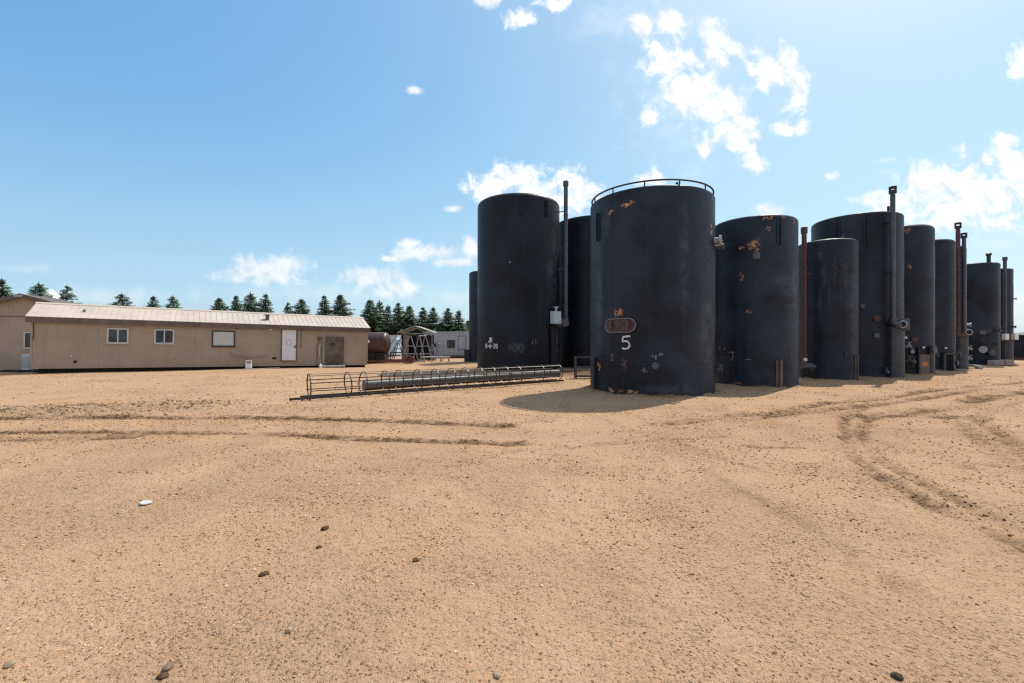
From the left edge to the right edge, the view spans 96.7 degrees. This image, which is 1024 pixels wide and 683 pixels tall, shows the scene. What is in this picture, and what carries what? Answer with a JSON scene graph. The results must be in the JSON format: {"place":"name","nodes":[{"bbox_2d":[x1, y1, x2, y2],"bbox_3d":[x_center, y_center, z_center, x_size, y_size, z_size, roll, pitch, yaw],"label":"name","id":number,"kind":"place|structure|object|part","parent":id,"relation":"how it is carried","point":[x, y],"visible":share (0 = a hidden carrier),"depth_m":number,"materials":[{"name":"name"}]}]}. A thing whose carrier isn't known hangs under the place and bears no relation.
{"place":"outdoors","nodes":[
{"label":"outdoors","id":0,"kind":"place"},
{"bbox_2d":[389,335,401,355],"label":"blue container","id":1,"kind":"object","parent":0,"point":[392,338],"visible":0.29,"depth_m":54.80,"materials":[{"name":"metal"}]},
{"bbox_2d":[0,353,1023,682],"bbox_3d":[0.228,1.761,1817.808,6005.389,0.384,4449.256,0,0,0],"label":"ground","id":2,"kind":"structure","parent":0,"point":[634,607],"depth_m":4.28,"materials":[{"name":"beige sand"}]},
{"bbox_2d":[0,278,13,297],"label":"spruce tree","id":3,"kind":"object","parent":2,"relation":"on","point":[3,292],"visible":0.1,"depth_m":61.97,"materials":[{"name":"green plant"}]},
{"bbox_2d":[3,660,16,668],"bbox_3d":[-2.781,1.788,2.520,0.048,0.025,0.063,0,0,-37],"label":"stone","id":4,"kind":"object","parent":2,"relation":"on","point":[9,664],"visible":1,"depth_m":2.51,"materials":[{"name":"beige stone"}]},
{"bbox_2d":[0,370,37,371],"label":"black hose","id":5,"kind":"object","parent":2,"relation":"on","point":[18,370],"visible":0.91,"depth_m":25.34,"materials":[{"name":"black rubber"}]},
{"bbox_2d":[22,354,37,369],"bbox_3d":[-28.000,1.238,26.355,0.700,0.985,0.610,0,0,-6],"label":"utility cabinet","id":6,"kind":"object","parent":2,"relation":"on","point":[26,364],"visible":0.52,"depth_m":26.17,"materials":[{"name":"grey metal"}]},
{"bbox_3d":[-27.982,1.171,26.171,0.340,0.620,0.020,0,0,-6],"label":"door","id":7,"kind":"part","parent":6,"relation":"part of","materials":[{"name":"grey metal"}]},
{"bbox_2d":[0,293,76,368],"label":"gabled building","id":8,"kind":"structure","parent":2,"relation":"on","point":[15,330],"depth_m":29.37,"materials":[{"name":"beige"}]},
{"bbox_2d":[23,332,30,348],"bbox_3d":[-31.369,-0.068,29.517,0.560,1.103,0.100,0,0,-14],"label":"window","id":9,"kind":"structure","parent":8,"relation":"in","point":[26,335],"depth_m":29.51,"materials":[{"name":"white glass"}]},
{"bbox_2d":[27,282,53,297],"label":"spruce tree","id":10,"kind":"object","parent":2,"relation":"on","point":[42,290],"visible":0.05,"depth_m":61.84,"materials":[{"name":"green plant"}]},
{"bbox_2d":[44,289,59,297],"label":"grain bin","id":11,"kind":"object","parent":2,"relation":"on","point":[52,292],"visible":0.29,"depth_m":69.01,"materials":[{"name":"white metal"}]},
{"bbox_2d":[58,286,81,303],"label":"spruce tree","id":12,"kind":"object","parent":2,"relation":"on","point":[65,296],"visible":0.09,"depth_m":59.91,"materials":[{"name":"green plant"}]},
{"bbox_2d":[106,293,135,305],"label":"spruce tree","id":13,"kind":"object","parent":2,"relation":"on","point":[122,299],"visible":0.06,"depth_m":65.89,"materials":[{"name":"green plant"}]},
{"bbox_2d":[0,399,252,422],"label":"tyre tracks","id":14,"kind":"object","parent":2,"relation":"on","point":[103,404],"visible":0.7,"depth_m":11.52},
{"bbox_2d":[139,500,151,504],"bbox_3d":[-4.016,1.766,4.993,0.110,0.016,0.110,3,5,-17],"label":"plastic disc","id":15,"kind":"object","parent":2,"relation":"on","point":[145,502],"visible":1,"depth_m":4.99,"materials":[{"name":"white plastic"}]},
{"bbox_2d":[143,296,161,307],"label":"spruce tree","id":16,"kind":"object","parent":2,"relation":"on","point":[153,303],"visible":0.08,"depth_m":69.93,"materials":[{"name":"green plant"}]},
{"bbox_2d":[156,672,168,679],"bbox_3d":[-1.871,1.792,2.438,0.056,0.029,0.046,0,0,25],"label":"stone","id":17,"kind":"object","parent":2,"relation":"on","point":[162,675],"visible":1,"depth_m":2.43,"materials":[{"name":"brown stone"}]},
{"bbox_2d":[161,661,173,671],"bbox_3d":[-1.892,1.791,2.505,0.048,0.039,0.068,0,0,7],"label":"stone","id":18,"kind":"object","parent":2,"relation":"on","point":[168,666],"visible":1,"depth_m":2.49,"materials":[{"name":"grey stone"}]},
{"bbox_2d":[164,296,182,308],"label":"spruce tree","id":19,"kind":"object","parent":2,"relation":"on","point":[173,303],"visible":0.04,"depth_m":69.95,"materials":[{"name":"green plant"}]},
{"bbox_2d":[25,302,369,372],"bbox_3d":[-19.133,0.003,30.486,18.070,4.125,3.942,1,-1,-34],"label":"office trailer","id":20,"kind":"object","parent":2,"relation":"on","point":[68,338],"visible":0.98,"depth_m":27.82,"materials":[{"name":"beige metal"}]},
{"bbox_3d":[-22.481,-0.307,25.956,1.010,0.903,0.100,1,-1,-34],"label":"window","id":21,"kind":"part","parent":20,"relation":"part of","materials":[{"name":"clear glass"}]},
{"bbox_3d":[-20.741,-0.280,27.151,1.010,0.903,0.100,1,-1,-34],"label":"window","id":22,"kind":"part","parent":20,"relation":"part of","materials":[{"name":"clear glass"}]},
{"bbox_3d":[-18.281,-0.162,28.841,1.310,1.053,0.100,1,-1,-34],"label":"window","id":23,"kind":"part","parent":20,"relation":"part of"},
{"bbox_3d":[-15.167,0.245,30.967,1.010,2.215,0.148,1,-1,-34],"label":"door","id":24,"kind":"part","parent":20,"relation":"part of","materials":[{"name":"metal"}]},
{"bbox_3d":[-12.707,0.750,32.618,1.240,2.160,0.165,1,-1,-34],"label":"plate door","id":25,"kind":"part","parent":20,"relation":"part of","materials":[{"name":"brown metal"}]},
{"bbox_2d":[210,298,228,310],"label":"spruce tree","id":26,"kind":"object","parent":2,"relation":"on","point":[218,305],"visible":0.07,"depth_m":71.85,"materials":[{"name":"green plant"}]},
{"bbox_2d":[228,296,242,310],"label":"spruce tree","id":27,"kind":"object","parent":2,"relation":"on","point":[236,303],"visible":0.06,"depth_m":72.84,"materials":[{"name":"green plant"}]},
{"bbox_2d":[235,291,262,311],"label":"spruce tree","id":28,"kind":"object","parent":2,"relation":"on","point":[249,304],"visible":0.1,"depth_m":71.61,"materials":[{"name":"green plant"}]},
{"bbox_2d":[245,368,279,368],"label":"step slab","id":29,"kind":"structure","parent":2,"relation":"on","point":[264,368],"depth_m":29.49,"materials":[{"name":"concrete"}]},
{"bbox_2d":[245,360,251,368],"bbox_3d":[-16.936,1.479,29.267,0.400,0.525,0.320,0,0,-34],"label":"plastic tub","id":30,"kind":"object","parent":29,"relation":"on","point":[248,364],"visible":1,"depth_m":29.14,"materials":[{"name":"white plastic"}]},
{"bbox_2d":[259,571,268,576],"bbox_3d":[-1.909,1.788,3.500,0.074,0.033,0.057,0,0,-36],"label":"stone","id":31,"kind":"object","parent":2,"relation":"on","point":[264,573],"visible":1,"depth_m":3.48,"materials":[{"name":"stone"}]},
{"bbox_2d":[257,294,274,312],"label":"spruce tree","id":32,"kind":"object","parent":2,"relation":"on","point":[264,307],"visible":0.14,"depth_m":72.80,"materials":[{"name":"green plant"}]},
{"bbox_2d":[282,303,292,313],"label":"spruce tree","id":33,"kind":"object","parent":2,"relation":"on","point":[286,308],"visible":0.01,"depth_m":77.85,"materials":[{"name":"green plant"}]},
{"bbox_2d":[286,627,291,632],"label":"stone","id":34,"kind":"object","parent":2,"relation":"on","point":[288,629],"visible":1,"depth_m":2.80,"materials":[{"name":"beige stone"}]},
{"bbox_2d":[286,299,312,314],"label":"spruce tree","id":35,"kind":"object","parent":2,"relation":"on","point":[300,307],"visible":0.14,"depth_m":74.74,"materials":[{"name":"green plant"}]},
{"bbox_2d":[315,296,331,315],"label":"spruce tree","id":36,"kind":"object","parent":2,"relation":"on","point":[324,310],"visible":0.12,"depth_m":73.77,"materials":[{"name":"green plant"}]},
{"bbox_2d":[319,666,328,675],"bbox_3d":[-1.023,1.790,2.474,0.050,0.016,0.077,0,0,-3],"label":"stone","id":37,"kind":"object","parent":2,"relation":"on","point":[323,670],"visible":1,"depth_m":2.47,"materials":[{"name":"beige stone"}]},
{"bbox_2d":[321,526,328,530],"bbox_3d":[-1.770,1.771,4.310,0.077,0.046,0.056,0,0,-44],"label":"stone","id":38,"kind":"object","parent":2,"relation":"on","point":[324,528],"visible":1,"depth_m":4.29,"materials":[{"name":"brown stone"}]},
{"bbox_2d":[322,365,344,367],"bbox_3d":[-12.672,1.749,32.135,1.600,0.140,0.450,0,0,-34],"label":"step board","id":39,"kind":"object","parent":2,"relation":"on","point":[326,366],"visible":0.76,"depth_m":31.89,"materials":[{"name":"metal"}]},
{"bbox_2d":[328,295,355,316],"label":"spruce tree","id":40,"kind":"object","parent":2,"relation":"on","point":[340,308],"visible":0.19,"depth_m":73.66,"materials":[{"name":"green plant"}]},
{"bbox_2d":[359,300,391,334],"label":"spruce tree","id":41,"kind":"object","parent":2,"relation":"on","point":[368,314],"visible":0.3,"depth_m":75.58,"materials":[{"name":"green plant"}]},
{"bbox_2d":[371,299,389,332],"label":"spruce tree","id":42,"kind":"object","parent":2,"relation":"on","point":[381,308],"visible":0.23,"depth_m":77.67,"materials":[{"name":"green plant"}]},
{"bbox_2d":[383,306,393,333],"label":"spruce tree","id":43,"kind":"object","parent":2,"relation":"on","point":[387,309],"visible":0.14,"depth_m":78.63,"materials":[{"name":"green plant"}]},
{"bbox_2d":[367,332,414,362],"bbox_3d":[-12.670,0.499,39.385,8.640,2.602,1.895,0,0,0],"label":"horizontal vessel","id":44,"kind":"object","parent":2,"relation":"on","point":[379,344],"visible":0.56,"depth_m":38.65,"materials":[{"name":"brown metal"}]},
{"bbox_2d":[392,340,405,358],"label":"tube trestle","id":45,"kind":"object","parent":2,"relation":"on","point":[400,348],"visible":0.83,"depth_m":41.23,"materials":[{"name":"grey metal"}]},
{"bbox_2d":[385,303,412,347],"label":"spruce tree","id":46,"kind":"object","parent":2,"relation":"on","point":[395,325],"visible":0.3,"depth_m":76.53,"materials":[{"name":"green plant"}]},
{"bbox_2d":[395,304,420,349],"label":"spruce tree","id":47,"kind":"object","parent":2,"relation":"on","point":[410,316],"visible":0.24,"depth_m":77.62,"materials":[{"name":"green plant"}]},
{"bbox_2d":[402,336,418,361],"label":"tube trestle","id":48,"kind":"object","parent":2,"relation":"on","point":[410,346],"visible":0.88,"depth_m":40.54,"materials":[{"name":"grey metal"}]},
{"bbox_2d":[397,326,437,360],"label":"open shed","id":49,"kind":"structure","parent":2,"relation":"on","point":[430,339],"depth_m":44.63,"materials":[{"name":"grey metal"}]},
{"bbox_2d":[414,308,428,334],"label":"spruce tree","id":50,"kind":"object","parent":2,"relation":"on","point":[422,315],"visible":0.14,"depth_m":78.70,"materials":[{"name":"green plant"}]},
{"bbox_2d":[413,335,432,361],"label":"tube trestle","id":51,"kind":"object","parent":2,"relation":"on","point":[422,346],"visible":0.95,"depth_m":40.62,"materials":[{"name":"grey metal"}]},
{"bbox_2d":[289,364,563,400],"bbox_3d":[-2.321,1.454,16.980,11.037,0.932,0.744,0,0,-36],"label":"ladder cage","id":52,"kind":"object","parent":2,"relation":"on","point":[346,394],"visible":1,"depth_m":16.20,"materials":[{"name":"metal"}]},
{"bbox_2d":[419,306,442,334],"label":"spruce tree","id":53,"kind":"object","parent":2,"relation":"on","point":[433,316],"visible":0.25,"depth_m":77.49,"materials":[{"name":"green plant"}]},
{"bbox_2d":[427,344,435,360],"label":"tube trestle","id":54,"kind":"object","parent":2,"relation":"on","point":[432,350],"visible":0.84,"depth_m":42.91,"materials":[{"name":"grey metal"}]},
{"bbox_2d":[421,356,449,361],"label":"rail rack","id":55,"kind":"object","parent":2,"relation":"on","point":[440,357],"visible":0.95,"depth_m":40.23,"materials":[{"name":"grey metal"}]},
{"bbox_2d":[434,343,443,359],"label":"tube trestle","id":56,"kind":"object","parent":2,"relation":"on","point":[439,346],"visible":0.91,"depth_m":43.32,"materials":[{"name":"grey metal"}]},
{"bbox_2d":[423,332,468,357],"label":"grey trailer","id":57,"kind":"object","parent":2,"relation":"on","point":[454,344],"visible":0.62,"depth_m":49.60,"materials":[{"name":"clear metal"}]},
{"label":"window","id":58,"kind":"part","parent":57,"relation":"part of","materials":[{"name":"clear glass"}]},
{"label":"door","id":59,"kind":"part","parent":57,"relation":"part of","materials":[{"name":"grey metal"}]},
{"bbox_2d":[435,308,458,331],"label":"spruce tree","id":60,"kind":"object","parent":2,"relation":"on","point":[450,324],"visible":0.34,"depth_m":77.50,"materials":[{"name":"green plant"}]},
{"bbox_2d":[449,310,468,331],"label":"spruce tree","id":61,"kind":"object","parent":2,"relation":"on","point":[461,327],"visible":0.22,"depth_m":78.71,"materials":[{"name":"green plant"}]},
{"bbox_2d":[362,369,560,389],"bbox_3d":[-1.555,1.620,20.002,10.100,0.408,0.408,0,0,-39],"label":"steel pipe","id":62,"kind":"object","parent":2,"relation":"on","point":[416,380],"visible":0.75,"depth_m":19.09,"materials":[{"name":"grey metal"}]},
{"bbox_2d":[464,271,477,361],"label":"storage tank","id":63,"kind":"object","parent":2,"relation":"on","point":[470,354],"visible":0.29,"depth_m":40.02,"materials":[{"name":"black metal"}]},
{"bbox_2d":[493,672,500,678],"bbox_3d":[-0.081,1.789,2.439,0.042,0.026,0.034,0,0,22],"label":"stone","id":64,"kind":"object","parent":2,"relation":"on","point":[496,675],"visible":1,"depth_m":2.43,"materials":[{"name":"grey stone"}]},
{"bbox_2d":[1,382,1023,584],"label":"earth clods","id":65,"kind":"object","parent":2,"relation":"on","point":[985,515],"visible":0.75,"depth_m":8.65,"materials":[{"name":"brown soil"}]},
{"bbox_2d":[477,180,568,370],"bbox_3d":[0.430,-4.122,30.200,5.517,12.085,5.517,0,0,-17],"label":"storage tank","id":66,"kind":"object","parent":2,"relation":"on","point":[520,322],"visible":0.95,"depth_m":27.83,"materials":[{"name":"grey metal"}]},
{"bbox_2d":[559,215,590,367],"bbox_3d":[5.950,-3.433,33.000,5.700,10.706,5.700,0,0,0],"label":"storage tank","id":67,"kind":"object","parent":2,"relation":"on","point":[575,337],"visible":0.25,"depth_m":30.70,"materials":[{"name":"black metal"}]},
{"bbox_2d":[574,357,589,378],"bbox_3d":[3.500,1.289,22.100,0.920,1.082,0.560,0,0,0],"label":"metal stand","id":68,"kind":"object","parent":2,"relation":"on","point":[576,367],"visible":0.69,"depth_m":21.82,"materials":[{"name":"metal"}]},
{"bbox_2d":[590,179,723,395],"bbox_3d":[5.190,-1.743,17.047,4.540,7.326,4.546,0,0,0],"label":"storage tank","id":69,"kind":"object","parent":2,"relation":"on","point":[653,248],"visible":0.99,"depth_m":15.08,"materials":[{"name":"grey metal"}]},
{"bbox_2d":[715,214,798,386],"bbox_3d":[10.340,-1.653,19.457,3.360,7.146,3.406,0,0,0],"label":"storage tank","id":70,"kind":"object","parent":2,"relation":"on","point":[756,299],"visible":0.87,"depth_m":18.06,"materials":[{"name":"grey metal"}]},
{"bbox_2d":[802,592,809,596],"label":"stone","id":71,"kind":"object","parent":2,"relation":"on","point":[805,594],"visible":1,"depth_m":3.23,"materials":[{"name":"beige stone"}]},
{"bbox_2d":[798,227,858,379],"bbox_3d":[15.325,-1.748,22.314,2.805,7.335,2.642,0,0,14],"label":"storage tank","id":72,"kind":"object","parent":2,"relation":"on","point":[828,298],"visible":0.88,"depth_m":21.27,"materials":[{"name":"grey metal"}]},
{"bbox_2d":[811,186,912,377],"bbox_3d":[18.640,-2.855,24.446,4.120,9.550,4.647,0,0,0],"label":"storage tank","id":73,"kind":"object","parent":2,"relation":"on","point":[884,324],"visible":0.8,"depth_m":22.77,"materials":[{"name":"black metal"}]},
{"bbox_2d":[890,672,903,680],"bbox_3d":[2.061,1.792,2.436,0.061,0.037,0.048,0,0,13],"label":"stone","id":74,"kind":"object","parent":2,"relation":"on","point":[898,676],"visible":1,"depth_m":2.43,"materials":[{"name":"grey stone"}]},
{"bbox_2d":[904,224,937,373],"bbox_3d":[22.190,-2.330,25.989,3.100,8.500,3.262,0,0,0],"label":"storage tank","id":75,"kind":"object","parent":2,"relation":"on","point":[919,276],"visible":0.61,"depth_m":24.62,"materials":[{"name":"grey metal"}]},
{"bbox_2d":[920,354,929,372],"bbox_3d":[22.222,1.240,24.538,0.580,1.080,0.104,0,0,-1],"label":"access door","id":76,"kind":"structure","parent":75,"relation":"in","point":[924,358],"depth_m":24.49,"materials":[{"name":"brown metal"}]},
{"bbox_2d":[935,239,961,370],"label":"storage tank","id":77,"kind":"object","parent":2,"relation":"on","point":[945,302],"visible":0.41,"depth_m":27.59,"materials":[{"name":"grey metal"}]},
{"bbox_2d":[954,222,982,368],"bbox_3d":[29.415,-2.895,30.628,2.300,9.630,2.865,0,0,-22],"label":"storage tank","id":78,"kind":"object","parent":2,"relation":"on","point":[963,332],"visible":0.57,"depth_m":29.47,"materials":[{"name":"black metal"}]},
{"bbox_2d":[967,252,1002,364],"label":"storage tank","id":79,"kind":"object","parent":2,"relation":"on","point":[984,298],"visible":0.63,"depth_m":34.89,"materials":[{"name":"metal"}]},
{"bbox_2d":[987,360,1003,365],"bbox_3d":[36.250,1.610,34.100,0.750,0.420,0.600,0,0,0],"label":"concrete block","id":80,"kind":"object","parent":2,"relation":"on","point":[995,362],"depth_m":33.85,"materials":[{"name":"grey concrete"}]},
{"bbox_2d":[1004,360,1013,365],"bbox_3d":[37.000,1.590,34.100,0.720,0.460,0.600,0,0,-6],"label":"concrete block","id":81,"kind":"object","parent":2,"relation":"on","point":[1008,362],"depth_m":33.81,"materials":[{"name":"grey concrete"}]},
{"bbox_2d":[1001,257,1018,359],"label":"storage tank","id":82,"kind":"object","parent":2,"relation":"on","point":[1008,336],"visible":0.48,"depth_m":36.92,"materials":[{"name":"black metal"}]},
{"bbox_2d":[1014,332,1023,359],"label":"tank","id":83,"kind":"object","parent":2,"relation":"on","point":[1019,349],"visible":0.13,"depth_m":44.63,"materials":[{"name":"grey metal"}]},
{"bbox_2d":[0,0,1023,332],"label":"sky","id":84,"kind":"structure","parent":0,"point":[197,153],"materials":[{"name":"blue"}]}
]}

